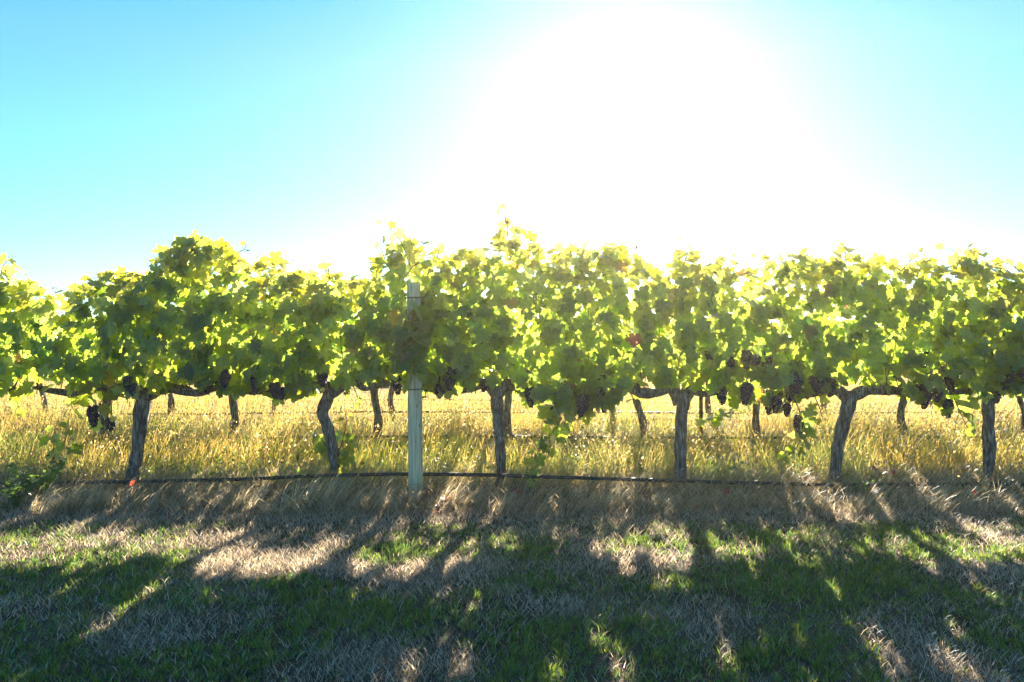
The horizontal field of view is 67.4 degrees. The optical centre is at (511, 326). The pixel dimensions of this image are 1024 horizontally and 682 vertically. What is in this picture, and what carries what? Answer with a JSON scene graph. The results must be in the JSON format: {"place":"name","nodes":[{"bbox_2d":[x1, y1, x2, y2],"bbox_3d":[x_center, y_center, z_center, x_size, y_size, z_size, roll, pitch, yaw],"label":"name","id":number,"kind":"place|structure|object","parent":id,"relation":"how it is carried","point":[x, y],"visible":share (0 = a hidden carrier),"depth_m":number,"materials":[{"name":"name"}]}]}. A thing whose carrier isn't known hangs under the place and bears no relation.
{"place":"outdoors","nodes":[
{"label":"outdoors","id":0,"kind":"place"},
{"bbox_2d":[56,301,856,301],"bbox_3d":[0.000,-0.232,7.120,13.490,0.021,0.007,0,0,0],"label":"trellis wire","id":1,"kind":"object","parent":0,"point":[741,301],"visible":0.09,"depth_m":7.12,"materials":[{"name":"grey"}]},
{"bbox_2d":[0,349,1023,681],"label":"ground","id":2,"kind":"structure","parent":0,"point":[778,607],"depth_m":4.28,"materials":[{"name":"soil"}]},
{"bbox_2d":[0,471,46,511],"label":"weed plant","id":3,"kind":"object","parent":2,"relation":"on","point":[13,487],"visible":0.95,"depth_m":6.27,"materials":[{"name":"green plant"}]},
{"bbox_2d":[3,460,60,500],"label":"weed plant","id":4,"kind":"object","parent":2,"relation":"on","point":[49,477],"visible":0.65,"depth_m":6.43,"materials":[{"name":"green plant"}]},
{"bbox_2d":[0,252,83,463],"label":"grapevine","id":5,"kind":"object","parent":2,"relation":"on","point":[10,287],"visible":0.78,"depth_m":7.11,"materials":[{"name":"green plant"}]},
{"bbox_2d":[2,322,96,414],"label":"grapevine","id":6,"kind":"object","parent":2,"relation":"on","point":[45,400],"visible":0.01,"depth_m":12.37,"materials":[{"name":"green plant"}]},
{"bbox_2d":[41,454,76,480],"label":"weed plant","id":7,"kind":"object","parent":2,"relation":"on","point":[61,463],"visible":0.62,"depth_m":7.10,"materials":[{"name":"green plant"}]},
{"bbox_2d":[8,321,176,441],"bbox_3d":[-5.239,0.644,9.777,2.282,1.752,0.966,0,0,0],"label":"grapevine","id":8,"kind":"object","parent":2,"relation":"on","point":[107,402],"visible":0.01,"depth_m":9.76,"materials":[{"name":"green plant"}]},
{"bbox_2d":[0,230,260,488],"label":"grapevine","id":9,"kind":"object","parent":2,"relation":"on","point":[158,338],"visible":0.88,"depth_m":6.84,"materials":[{"name":"green plant"}]},
{"bbox_2d":[123,341,174,417],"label":"grapevine","id":10,"kind":"object","parent":2,"relation":"on","point":[171,400],"depth_m":12.36,"materials":[{"name":"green plant"}]},
{"bbox_2d":[175,327,306,440],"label":"grapevine","id":11,"kind":"object","parent":2,"relation":"on","point":[234,409],"depth_m":9.75,"materials":[{"name":"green plant"}]},
{"bbox_2d":[248,336,277,416],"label":"grapevine","id":12,"kind":"object","parent":2,"relation":"on","point":[274,409],"depth_m":12.37,"materials":[{"name":"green plant"}]},
{"bbox_2d":[193,218,442,486],"bbox_3d":[-1.714,0.254,7.054,2.229,2.544,0.962,0,0,4],"label":"grapevine","id":13,"kind":"object","parent":2,"relation":"on","point":[269,363],"visible":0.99,"depth_m":6.86,"materials":[{"name":"green plant"}]},
{"bbox_2d":[9,348,762,349],"bbox_3d":[0.000,0.208,7.120,13.490,0.022,0.006,0,0,0],"label":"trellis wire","id":14,"kind":"object","parent":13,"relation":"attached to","point":[377,348],"visible":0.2,"depth_m":7.12,"materials":[{"name":"grey metal"}]},
{"bbox_2d":[336,353,397,418],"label":"grapevine","id":15,"kind":"object","parent":2,"relation":"on","point":[390,403],"visible":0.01,"depth_m":12.37,"materials":[{"name":"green plant"}]},
{"bbox_2d":[302,323,444,441],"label":"grapevine","id":16,"kind":"object","parent":2,"relation":"on","point":[378,417],"visible":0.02,"depth_m":9.75,"materials":[{"name":"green plant"}]},
{"bbox_2d":[406,282,422,497],"bbox_3d":[-0.855,0.688,6.776,0.132,2.164,0.164,0,0,35],"label":"wooden post","id":17,"kind":"object","parent":2,"relation":"on","point":[415,449],"visible":0.66,"depth_m":6.72,"materials":[{"name":"grey wood"}]},
{"bbox_2d":[48,399,924,402],"bbox_3d":[0.000,1.447,15.000,26.000,0.099,0.042,0,0,0],"label":"drip hose","id":18,"kind":"object","parent":2,"relation":"on","point":[401,399],"visible":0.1,"depth_m":14.99,"materials":[{"name":"black plastic"}]},
{"bbox_2d":[384,203,621,487],"bbox_3d":[-0.123,0.195,7.089,2.157,2.675,1.123,0,0,0],"label":"grapevine","id":19,"kind":"object","parent":2,"relation":"on","point":[468,315],"visible":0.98,"depth_m":6.87,"materials":[{"name":"green plant"}]},
{"bbox_2d":[7,411,1009,475],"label":"wild flowers","id":20,"kind":"object","parent":2,"relation":"on","point":[484,445],"visible":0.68,"depth_m":7.96,"materials":[{"name":"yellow plant"}]},
{"bbox_2d":[3,434,1016,440],"bbox_3d":[0.000,1.413,9.802,16.987,0.084,0.045,0,0,0],"label":"drip hose","id":21,"kind":"object","parent":2,"relation":"on","point":[620,437],"visible":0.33,"depth_m":9.79,"materials":[{"name":"black plastic"}]},
{"bbox_2d":[0,411,1020,415],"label":"drip hose","id":22,"kind":"object","parent":2,"relation":"on","point":[483,412],"visible":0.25,"depth_m":12.39,"materials":[{"name":"black plastic"}]},
{"bbox_2d":[0,501,1023,681],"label":"lawn grass","id":23,"kind":"structure","parent":2,"relation":"on","point":[883,566],"depth_m":4.17,"materials":[{"name":"green plant"}]},
{"bbox_2d":[0,455,1023,520],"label":"straw","id":24,"kind":"object","parent":2,"relation":"on","point":[964,498],"visible":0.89,"depth_m":6.49,"materials":[{"name":"beige plant"}]},
{"bbox_2d":[0,375,1023,493],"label":"seed heads","id":25,"kind":"object","parent":2,"relation":"on","point":[579,433],"visible":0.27,"depth_m":9.19,"materials":[{"name":"beige plant"}]},
{"bbox_2d":[0,472,1023,486],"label":"drip hose","id":26,"kind":"object","parent":2,"relation":"on","point":[395,474],"visible":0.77,"depth_m":6.85,"materials":[{"name":"black plastic"}]},
{"bbox_2d":[0,493,1023,681],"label":"dry clippings","id":27,"kind":"object","parent":2,"relation":"on","point":[838,513],"visible":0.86,"depth_m":4.77,"materials":[{"name":"beige plant"}]},
{"bbox_2d":[0,407,1023,489],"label":"weeds","id":28,"kind":"object","parent":2,"relation":"on","point":[300,473],"visible":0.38,"depth_m":8.02,"materials":[{"name":"green plant"}]},
{"bbox_2d":[56,449,978,515],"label":"leaf litter","id":29,"kind":"object","parent":2,"relation":"on","point":[438,509],"visible":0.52,"depth_m":6.51,"materials":[{"name":"brown plant"}]},
{"bbox_2d":[444,306,599,440],"bbox_3d":[-0.057,0.607,9.807,2.422,1.804,0.988,0,0,0],"label":"grapevine","id":30,"kind":"object","parent":2,"relation":"on","point":[507,409],"visible":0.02,"depth_m":9.75,"materials":[{"name":"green plant"}]},
{"bbox_2d":[562,314,726,443],"bbox_3d":[1.672,0.682,9.811,2.340,1.725,0.884,0,0,0],"label":"grapevine","id":31,"kind":"object","parent":2,"relation":"on","point":[639,411],"visible":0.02,"depth_m":9.76,"materials":[{"name":"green plant"}]},
{"bbox_2d":[565,236,797,487],"bbox_3d":[1.526,0.340,7.088,2.156,2.380,1.088,0,0,0],"label":"grapevine","id":32,"kind":"object","parent":2,"relation":"on","point":[674,360],"visible":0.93,"depth_m":6.83,"materials":[{"name":"green plant"}]},
{"bbox_2d":[699,396,702,441],"bbox_3d":[2.411,0.770,9.812,0.046,2.050,0.045,0,0,0],"label":"steel stake","id":33,"kind":"object","parent":2,"relation":"on","point":[701,410],"depth_m":9.79,"materials":[{"name":"silver metal"}]},
{"bbox_2d":[705,340,745,416],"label":"grapevine","id":34,"kind":"object","parent":2,"relation":"on","point":[707,404],"depth_m":12.36,"materials":[{"name":"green plant"}]},
{"bbox_2d":[669,313,849,441],"bbox_3d":[3.112,0.645,9.807,2.422,1.804,0.988,0,0,0],"label":"grapevine","id":35,"kind":"object","parent":2,"relation":"on","point":[755,412],"depth_m":9.75,"materials":[{"name":"green plant"}]},
{"bbox_2d":[761,319,863,416],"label":"grapevine","id":36,"kind":"object","parent":2,"relation":"on","point":[822,404],"visible":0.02,"depth_m":12.36,"materials":[{"name":"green plant"}]},
{"bbox_2d":[732,241,968,487],"bbox_3d":[3.060,0.368,7.096,1.939,2.340,1.066,0,0,0],"label":"grapevine","id":37,"kind":"object","parent":2,"relation":"on","point":[817,342],"visible":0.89,"depth_m":6.87,"materials":[{"name":"green plant"}]},
{"bbox_2d":[848,480,882,497],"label":"weed plant","id":38,"kind":"object","parent":2,"relation":"on","point":[866,484],"visible":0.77,"depth_m":6.69,"materials":[{"name":"green plant"}]},
{"bbox_2d":[838,308,977,441],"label":"grapevine","id":39,"kind":"object","parent":2,"relation":"on","point":[902,404],"visible":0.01,"depth_m":9.77,"materials":[{"name":"green plant"}]},
{"bbox_2d":[878,325,939,416],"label":"grapevine","id":40,"kind":"object","parent":2,"relation":"on","point":[932,368],"visible":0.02,"depth_m":12.37,"materials":[{"name":"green plant"}]},
{"bbox_2d":[888,242,1023,481],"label":"grapevine","id":41,"kind":"object","parent":2,"relation":"on","point":[982,325],"visible":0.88,"depth_m":6.88,"materials":[{"name":"green plant"}]},
{"bbox_2d":[1002,318,1023,438],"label":"grapevine","id":42,"kind":"object","parent":2,"relation":"on","point":[1020,400],"depth_m":9.77,"materials":[{"name":"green plant"}]},
{"bbox_2d":[0,350,1023,504],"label":"meadow grass","id":43,"kind":"structure","parent":0,"point":[272,446],"depth_m":9.03,"materials":[{"name":"yellow plant"}]},
{"bbox_2d":[0,0,1023,331],"label":"sky","id":44,"kind":"structure","parent":0,"point":[889,128],"materials":[{"name":"blue"}]}
]}

